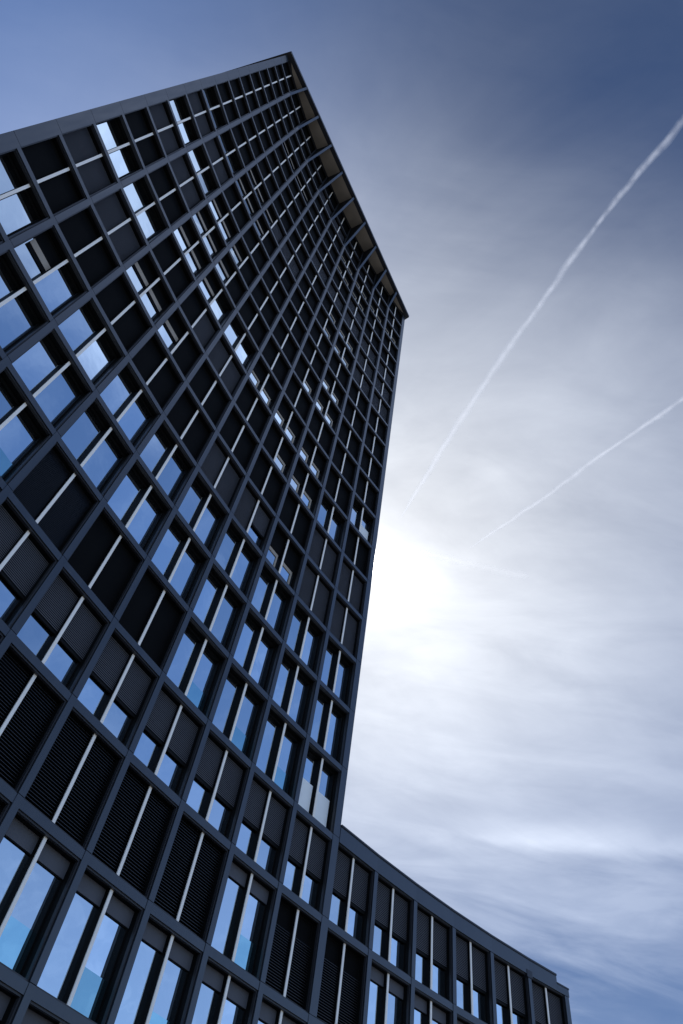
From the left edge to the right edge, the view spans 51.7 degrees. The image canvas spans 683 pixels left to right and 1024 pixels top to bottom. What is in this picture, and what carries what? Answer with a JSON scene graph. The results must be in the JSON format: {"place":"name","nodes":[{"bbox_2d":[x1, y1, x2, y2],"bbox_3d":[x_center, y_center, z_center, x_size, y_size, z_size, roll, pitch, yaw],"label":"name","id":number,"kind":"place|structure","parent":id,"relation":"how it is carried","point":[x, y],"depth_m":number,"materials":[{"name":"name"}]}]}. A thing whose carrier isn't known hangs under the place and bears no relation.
{"place":"outdoors","nodes":[
{"label":"outdoors","id":0,"kind":"place"},
{"bbox_2d":[0,51,408,1023],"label":"office tower","id":1,"kind":"structure","parent":0,"point":[204,315],"depth_m":29.52,"materials":[{"name":"black metal"}]},
{"bbox_2d":[0,794,10,822],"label":"window","id":2,"kind":"structure","parent":1,"relation":"in","point":[4,803],"depth_m":19.08,"materials":[{"name":"metal"}]},
{"bbox_2d":[0,981,22,1023],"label":"window","id":3,"kind":"structure","parent":1,"relation":"in","point":[10,999],"depth_m":17.58,"materials":[{"name":"metal"}]},
{"bbox_2d":[0,250,48,355],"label":"window","id":4,"kind":"structure","parent":1,"relation":"in","point":[21,314],"depth_m":25.00,"materials":[{"name":"glass"}]},
{"bbox_2d":[0,149,48,238],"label":"window","id":5,"kind":"structure","parent":1,"relation":"in","point":[22,209],"depth_m":26.23,"materials":[{"name":"glass"}]},
{"bbox_2d":[0,368,51,483],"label":"window","id":6,"kind":"structure","parent":1,"relation":"in","point":[22,432],"depth_m":23.70,"materials":[{"name":"glass"}]},
{"bbox_2d":[0,498,56,627],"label":"window","id":7,"kind":"structure","parent":1,"relation":"in","point":[25,561],"depth_m":22.23,"materials":[{"name":"glass"}]},
{"bbox_2d":[0,644,66,792],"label":"window","id":8,"kind":"structure","parent":1,"relation":"in","point":[30,707],"depth_m":20.76,"materials":[{"name":"metal"}]},
{"bbox_2d":[0,809,79,981],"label":"window","id":9,"kind":"structure","parent":1,"relation":"in","point":[37,872],"depth_m":19.22,"materials":[{"name":"glass"}]},
{"bbox_2d":[21,1001,67,1023],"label":"window","id":10,"kind":"structure","parent":1,"relation":"in","point":[35,1014],"depth_m":18.18,"materials":[{"name":"metal"}]},
{"bbox_2d":[14,225,87,317],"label":"window","id":11,"kind":"structure","parent":1,"relation":"in","point":[44,256],"depth_m":27.44,"materials":[{"name":"glass"}]},
{"bbox_2d":[12,329,91,430],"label":"window","id":12,"kind":"structure","parent":1,"relation":"in","point":[47,369],"depth_m":26.11,"materials":[{"name":"glass"}]},
{"bbox_2d":[21,135,85,215],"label":"window","id":13,"kind":"structure","parent":1,"relation":"in","point":[47,159],"depth_m":28.69,"materials":[{"name":"glass"}]},
{"bbox_2d":[12,442,98,553],"bbox_3d":[-10.012,-0.440,24.385,0.550,3.220,2.731,-16,-59,18],"label":"window","id":14,"kind":"structure","parent":1,"relation":"in","point":[56,496],"depth_m":24.56,"materials":[{"name":"glass"}]},
{"bbox_2d":[16,568,109,692],"bbox_3d":[-9.202,3.876,23.011,0.550,3.220,2.731,-18,-59,20],"label":"window","id":15,"kind":"structure","parent":1,"relation":"in","point":[65,628],"depth_m":23.21,"materials":[{"name":"glass"}]},
{"bbox_2d":[24,708,123,849],"bbox_3d":[-8.287,8.157,21.597,0.550,3.220,2.731,-20,-60,21],"label":"window","id":16,"kind":"structure","parent":1,"relation":"in","point":[71,788],"depth_m":21.75,"materials":[{"name":"metal"}]},
{"bbox_2d":[57,205,119,288],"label":"window","id":17,"kind":"structure","parent":1,"relation":"in","point":[81,230],"depth_m":30.22,"materials":[{"name":"glass"}]},
{"bbox_2d":[62,124,116,196],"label":"window","id":18,"kind":"structure","parent":1,"relation":"in","point":[84,146],"depth_m":31.55,"materials":[{"name":"glass"}]},
{"bbox_2d":[36,866,143,1023],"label":"window","id":19,"kind":"structure","parent":1,"relation":"in","point":[84,967],"depth_m":20.29,"materials":[{"name":"glass"}]},
{"bbox_2d":[58,298,124,387],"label":"window","id":20,"kind":"structure","parent":1,"relation":"in","point":[85,330],"depth_m":29.01,"materials":[{"name":"glass"}]},
{"bbox_2d":[61,399,132,495],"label":"window","id":21,"kind":"structure","parent":1,"relation":"in","point":[94,441],"depth_m":27.62,"materials":[{"name":"glass"}]},
{"bbox_2d":[67,508,143,615],"bbox_3d":[-8.791,1.863,25.845,0.550,3.220,2.731,-18,-59,20],"label":"window","id":22,"kind":"structure","parent":1,"relation":"in","point":[104,559],"depth_m":26.07,"materials":[{"name":"glass"}]},
{"bbox_2d":[77,629,158,748],"bbox_3d":[-7.875,6.144,24.430,0.550,3.220,2.731,-20,-60,21],"label":"window","id":23,"kind":"structure","parent":1,"relation":"in","point":[120,686],"depth_m":24.64,"materials":[{"name":"metal"}]},
{"bbox_2d":[93,189,145,263],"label":"window","id":24,"kind":"structure","parent":1,"relation":"in","point":[113,211],"depth_m":33.09,"materials":[{"name":"glass"}]},
{"bbox_2d":[96,115,142,180],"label":"window","id":25,"kind":"structure","parent":1,"relation":"in","point":[113,131],"depth_m":34.63,"materials":[{"name":"glass"}]},
{"bbox_2d":[95,273,151,352],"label":"window","id":26,"kind":"structure","parent":1,"relation":"in","point":[117,299],"depth_m":31.78,"materials":[{"name":"glass"}]},
{"bbox_2d":[100,363,159,448],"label":"window","id":27,"kind":"structure","parent":1,"relation":"in","point":[126,398],"depth_m":30.53,"materials":[{"name":"glass"}]},
{"bbox_2d":[91,763,177,898],"bbox_3d":[-6.857,10.389,22.975,0.550,3.220,2.731,-22,-61,22],"label":"window","id":28,"kind":"structure","parent":1,"relation":"in","point":[131,842],"depth_m":23.15,"materials":[{"name":"metal"}]},
{"bbox_2d":[107,460,171,553],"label":"window","id":29,"kind":"structure","parent":1,"relation":"in","point":[137,502],"depth_m":29.09,"materials":[{"name":"glass"}]},
{"bbox_2d":[124,107,164,167],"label":"window","id":30,"kind":"structure","parent":1,"relation":"in","point":[139,122],"depth_m":37.38,"materials":[{"name":"glass"}]},
{"bbox_2d":[123,175,167,242],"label":"window","id":31,"kind":"structure","parent":1,"relation":"in","point":[140,195],"depth_m":36.15,"materials":[{"name":"glass"}]},
{"bbox_2d":[126,251,174,323],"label":"window","id":32,"kind":"structure","parent":1,"relation":"in","point":[144,274],"depth_m":34.77,"materials":[{"name":"glass"}]},
{"bbox_2d":[119,566,186,669],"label":"window","id":33,"kind":"structure","parent":1,"relation":"in","point":[152,616],"depth_m":27.51,"materials":[{"name":"glass"}]},
{"bbox_2d":[131,333,182,409],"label":"window","id":34,"kind":"structure","parent":1,"relation":"in","point":[152,361],"depth_m":33.28,"materials":[{"name":"glass"}]},
{"bbox_2d":[114,914,201,1023],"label":"window","id":35,"kind":"structure","parent":1,"relation":"in","point":[159,988],"depth_m":21.96,"materials":[{"name":"glass"}]},
{"bbox_2d":[148,101,183,155],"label":"window","id":36,"kind":"structure","parent":1,"relation":"in","point":[162,117],"depth_m":40.22,"materials":[{"name":"glass"}]},
{"bbox_2d":[140,420,194,503],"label":"window","id":37,"kind":"structure","parent":1,"relation":"in","point":[163,455],"depth_m":31.99,"materials":[{"name":"glass"}]},
{"bbox_2d":[148,163,187,225],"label":"window","id":38,"kind":"structure","parent":1,"relation":"in","point":[163,182],"depth_m":38.90,"materials":[{"name":"glass"}]},
{"bbox_2d":[133,683,204,797],"bbox_3d":[-6.445,8.376,25.808,0.550,3.220,2.731,-22,-61,22],"label":"window","id":39,"kind":"structure","parent":1,"relation":"in","point":[168,744],"depth_m":26.04,"materials":[{"name":"glass"}]},
{"bbox_2d":[152,234,193,299],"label":"window","id":40,"kind":"structure","parent":1,"relation":"in","point":[167,253],"depth_m":37.56,"materials":[{"name":"glass"}]},
{"bbox_2d":[151,515,208,605],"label":"window","id":41,"kind":"structure","parent":1,"relation":"in","point":[178,556],"depth_m":30.52,"materials":[{"name":"glass"}]},
{"bbox_2d":[158,308,202,377],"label":"window","id":42,"kind":"structure","parent":1,"relation":"in","point":[175,332],"depth_m":36.23,"materials":[{"name":"glass"}]},
{"bbox_2d":[169,95,199,145],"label":"window","id":43,"kind":"structure","parent":1,"relation":"in","point":[180,107],"depth_m":43.25,"materials":[{"name":"glass"}]},
{"bbox_2d":[170,153,204,210],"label":"window","id":44,"kind":"structure","parent":1,"relation":"in","point":[181,166],"depth_m":41.74,"materials":[{"name":"glass"}]},
{"bbox_2d":[166,387,213,461],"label":"window","id":45,"kind":"structure","parent":1,"relation":"in","point":[186,417],"depth_m":34.75,"materials":[{"name":"glass"}]},
{"bbox_2d":[153,812,228,941],"bbox_3d":[-5.327,12.579,24.309,0.550,3.220,2.731,-24,-62,23],"label":"window","id":46,"kind":"structure","parent":1,"relation":"in","point":[187,892],"depth_m":24.49,"materials":[{"name":"metal"}]},
{"bbox_2d":[173,218,210,278],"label":"window","id":47,"kind":"structure","parent":1,"relation":"in","point":[186,234],"depth_m":40.53,"materials":[{"name":"glass"}]},
{"bbox_2d":[166,618,226,717],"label":"window","id":48,"kind":"structure","parent":1,"relation":"in","point":[197,666],"depth_m":29.00,"materials":[{"name":"glass"}]},
{"bbox_2d":[180,286,219,350],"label":"window","id":49,"kind":"structure","parent":1,"relation":"in","point":[194,307],"depth_m":39.04,"materials":[{"name":"glass"}]},
{"bbox_2d":[187,89,214,137],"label":"window","id":50,"kind":"structure","parent":1,"relation":"in","point":[196,99],"depth_m":45.97,"materials":[{"name":"glass"}]},
{"bbox_2d":[178,472,227,553],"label":"window","id":51,"kind":"structure","parent":1,"relation":"in","point":[201,509],"depth_m":33.41,"materials":[{"name":"glass"}]},
{"bbox_2d":[188,144,218,197],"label":"window","id":52,"kind":"structure","parent":1,"relation":"in","point":[198,156],"depth_m":44.77,"materials":[{"name":"glass"}]},
{"bbox_2d":[192,204,225,260],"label":"window","id":53,"kind":"structure","parent":1,"relation":"in","point":[206,225],"depth_m":43.41,"materials":[{"name":"glass"}]},
{"bbox_2d":[189,359,230,427],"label":"window","id":54,"kind":"structure","parent":1,"relation":"in","point":[205,384],"depth_m":37.64,"materials":[{"name":"glass"}]},
{"bbox_2d":[199,268,233,326],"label":"window","id":55,"kind":"structure","parent":1,"relation":"in","point":[211,286],"depth_m":42.07,"materials":[{"name":"glass"}]},
{"bbox_2d":[186,730,249,841],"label":"window","id":56,"kind":"structure","parent":1,"relation":"in","point":[217,789],"depth_m":27.37,"materials":[{"name":"metal"}]},
{"bbox_2d":[193,564,245,652],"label":"window","id":57,"kind":"structure","parent":1,"relation":"in","point":[220,608],"depth_m":31.90,"materials":[{"name":"glass"}]},
{"bbox_2d":[200,436,244,509],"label":"window","id":58,"kind":"structure","parent":1,"relation":"in","point":[218,466],"depth_m":36.15,"materials":[{"name":"glass"}]},
{"bbox_2d":[209,193,238,244],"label":"window","id":59,"kind":"structure","parent":1,"relation":"in","point":[218,205],"depth_m":46.28,"materials":[{"name":"glass"}]},
{"bbox_2d":[192,957,256,1023],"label":"window","id":60,"kind":"structure","parent":1,"relation":"in","point":[223,998],"depth_m":23.65,"materials":[{"name":"glass"}]},
{"bbox_2d":[208,335,244,397],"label":"window","id":61,"kind":"structure","parent":1,"relation":"in","point":[221,356],"depth_m":40.49,"materials":[{"name":"glass"}]},
{"bbox_2d":[215,252,246,306],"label":"window","id":62,"kind":"structure","parent":1,"relation":"in","point":[226,268],"depth_m":44.87,"materials":[{"name":"glass"}]},
{"bbox_2d":[215,520,260,598],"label":"window","id":63,"kind":"structure","parent":1,"relation":"in","point":[236,555],"depth_m":34.79,"materials":[{"name":"glass"}]},
{"bbox_2d":[219,406,257,471],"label":"window","id":64,"kind":"structure","parent":1,"relation":"in","point":[234,431],"depth_m":39.06,"materials":[{"name":"glass"}]},
{"bbox_2d":[212,664,266,760],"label":"window","id":65,"kind":"structure","parent":1,"relation":"in","point":[239,713],"depth_m":30.34,"materials":[{"name":"glass"}]},
{"bbox_2d":[224,314,257,370],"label":"window","id":66,"kind":"structure","parent":1,"relation":"in","point":[236,333],"depth_m":43.55,"materials":[{"name":"glass"}]},
{"bbox_2d":[211,855,276,979],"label":"window","id":67,"kind":"structure","parent":1,"relation":"in","point":[244,918],"depth_m":25.83,"materials":[{"name":"glass"}]},
{"bbox_2d":[235,380,270,439],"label":"window","id":68,"kind":"structure","parent":1,"relation":"in","point":[253,409],"depth_m":41.94,"materials":[{"name":"glass"}]},
{"bbox_2d":[239,295,268,348],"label":"window","id":69,"kind":"structure","parent":1,"relation":"in","point":[249,313],"depth_m":46.28,"materials":[{"name":"glass"}]},
{"bbox_2d":[234,481,274,552],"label":"window","id":70,"kind":"structure","parent":1,"relation":"in","point":[251,512],"depth_m":37.54,"materials":[{"name":"glass"}]},
{"bbox_2d":[234,608,280,694],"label":"window","id":71,"kind":"structure","parent":1,"relation":"in","point":[257,651],"depth_m":33.23,"materials":[{"name":"glass"}]},
{"bbox_2d":[236,773,291,880],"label":"window","id":72,"kind":"structure","parent":1,"relation":"in","point":[262,836],"depth_m":28.66,"materials":[{"name":"metal"}]},
{"bbox_2d":[250,356,280,411],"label":"window","id":73,"kind":"structure","parent":1,"relation":"in","point":[260,375],"depth_m":44.88,"materials":[{"name":"glass"}]},
{"bbox_2d":[250,448,285,512],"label":"window","id":74,"kind":"structure","parent":1,"relation":"in","point":[264,475],"depth_m":40.43,"materials":[{"name":"glass"}]},
{"bbox_2d":[251,562,293,638],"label":"window","id":75,"kind":"structure","parent":1,"relation":"in","point":[271,598],"depth_m":36.12,"materials":[{"name":"glass"}]},
{"bbox_2d":[263,420,295,478],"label":"window","id":76,"kind":"structure","parent":1,"relation":"in","point":[275,443],"depth_m":43.36,"materials":[{"name":"glass"}]},
{"bbox_2d":[256,705,304,799],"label":"window","id":77,"kind":"structure","parent":1,"relation":"in","point":[281,749],"depth_m":31.62,"materials":[{"name":"glass"}]},
{"bbox_2d":[258,995,306,1023],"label":"window","id":78,"kind":"structure","parent":1,"relation":"in","point":[271,1012],"depth_m":25.00,"materials":[{"name":"metal"}]},
{"bbox_2d":[266,522,303,591],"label":"window","id":79,"kind":"structure","parent":1,"relation":"in","point":[283,553],"depth_m":38.93,"materials":[{"name":"glass"}]},
{"bbox_2d":[275,395,304,448],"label":"window","id":80,"kind":"structure","parent":1,"relation":"in","point":[286,416],"depth_m":46.26,"materials":[{"name":"glass"}]},
{"bbox_2d":[265,894,319,1012],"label":"window","id":81,"kind":"structure","parent":1,"relation":"in","point":[290,971],"depth_m":26.99,"materials":[{"name":"metal"}]},
{"bbox_2d":[273,649,315,731],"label":"window","id":82,"kind":"structure","parent":1,"relation":"in","point":[295,687],"depth_m":34.52,"materials":[{"name":"glass"}]},
{"bbox_2d":[279,488,312,550],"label":"window","id":83,"kind":"structure","parent":1,"relation":"in","point":[293,515],"depth_m":41.76,"materials":[{"name":"glass"}]},
{"bbox_2d":[290,458,320,514],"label":"window","id":84,"kind":"structure","parent":1,"relation":"in","point":[305,485],"depth_m":44.69,"materials":[{"name":"glass"}]},
{"bbox_2d":[287,601,325,674],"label":"window","id":85,"kind":"structure","parent":1,"relation":"in","point":[306,637],"depth_m":37.40,"materials":[{"name":"glass"}]},
{"bbox_2d":[283,811,331,913],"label":"window","id":86,"kind":"structure","parent":1,"relation":"in","point":[309,853],"depth_m":29.86,"materials":[{"name":"metal"}]},
{"bbox_2d":[300,431,328,483],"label":"window","id":87,"kind":"structure","parent":1,"relation":"in","point":[311,453],"depth_m":47.58,"materials":[{"name":"glass"}]},
{"bbox_2d":[298,559,333,626],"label":"window","id":88,"kind":"structure","parent":1,"relation":"in","point":[315,592],"depth_m":40.13,"materials":[{"name":"glass"}]},
{"bbox_2d":[298,743,340,832],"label":"window","id":89,"kind":"structure","parent":1,"relation":"in","point":[318,796],"depth_m":32.81,"materials":[{"name":"glass"}]},
{"bbox_2d":[308,523,340,584],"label":"window","id":90,"kind":"structure","parent":1,"relation":"in","point":[323,552],"depth_m":43.01,"materials":[{"name":"glass"}]},
{"bbox_2d":[310,686,348,764],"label":"window","id":91,"kind":"structure","parent":1,"relation":"in","point":[330,721],"depth_m":35.71,"materials":[{"name":"glass"}]},
{"bbox_2d":[317,492,346,548],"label":"window","id":92,"kind":"structure","parent":1,"relation":"in","point":[332,520],"depth_m":46.06,"materials":[{"name":"glass"}]},
{"bbox_2d":[321,636,354,707],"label":"window","id":93,"kind":"structure","parent":1,"relation":"in","point":[338,668],"depth_m":38.60,"materials":[{"name":"glass"}]},
{"bbox_2d":[325,464,351,516],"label":"window","id":94,"kind":"structure","parent":1,"relation":"in","point":[337,488],"depth_m":48.80,"materials":[{"name":"glass"}]},
{"bbox_2d":[330,594,360,657],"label":"window","id":95,"kind":"structure","parent":1,"relation":"in","point":[345,624],"depth_m":41.33,"materials":[{"name":"glass"}]},
{"bbox_2d":[338,557,366,615],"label":"window","id":96,"kind":"structure","parent":1,"relation":"in","point":[352,586],"depth_m":44.18,"materials":[{"name":"glass"}]},
{"bbox_2d":[344,524,370,577],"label":"window","id":97,"kind":"structure","parent":1,"relation":"in","point":[357,550],"depth_m":47.11,"materials":[{"name":"glass"}]},
{"bbox_2d":[0,0,682,1023],"label":"sky","id":98,"kind":"structure","parent":0,"point":[514,168],"materials":[{"name":"blue"}]},
{"bbox_2d":[316,825,571,1023],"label":"office wing","id":99,"kind":"structure","parent":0,"point":[401,947],"depth_m":32.49,"materials":[{"name":"grey metal"}]},
{"bbox_2d":[317,929,366,1023],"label":"window","id":100,"kind":"structure","parent":99,"relation":"in","point":[341,997],"depth_m":28.36,"materials":[{"name":"metal"}]},
{"bbox_2d":[329,844,373,947],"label":"window","id":101,"kind":"structure","parent":99,"relation":"in","point":[350,910],"depth_m":31.14,"materials":[{"name":"metal"}]},
{"bbox_2d":[367,960,409,1023],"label":"window","id":102,"kind":"structure","parent":99,"relation":"in","point":[389,995],"depth_m":29.96,"materials":[{"name":"glass"}]},
{"bbox_2d":[372,874,412,975],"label":"window","id":103,"kind":"structure","parent":99,"relation":"in","point":[392,940],"depth_m":32.28,"materials":[{"name":"metal"}]},
{"bbox_2d":[414,988,451,1023],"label":"window","id":104,"kind":"structure","parent":99,"relation":"in","point":[427,1010],"depth_m":31.32,"materials":[{"name":"metal"}]},
{"bbox_2d":[415,903,451,1002],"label":"window","id":105,"kind":"structure","parent":99,"relation":"in","point":[433,970],"depth_m":33.37,"materials":[{"name":"metal"}]},
{"bbox_2d":[457,1014,472,1023],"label":"window","id":106,"kind":"structure","parent":99,"relation":"in","point":[460,1020],"depth_m":32.29,"materials":[{"name":"metal"}]},
{"bbox_2d":[456,930,492,1023],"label":"window","id":107,"kind":"structure","parent":99,"relation":"in","point":[473,975],"depth_m":34.40,"materials":[{"name":"metal"}]},
{"bbox_2d":[494,955,530,1023],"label":"window","id":108,"kind":"structure","parent":99,"relation":"in","point":[512,994],"depth_m":35.66,"materials":[{"name":"metal"}]},
{"bbox_2d":[532,978,566,1023],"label":"window","id":109,"kind":"structure","parent":99,"relation":"in","point":[549,1005],"depth_m":37.00,"materials":[{"name":"metal"}]}
]}

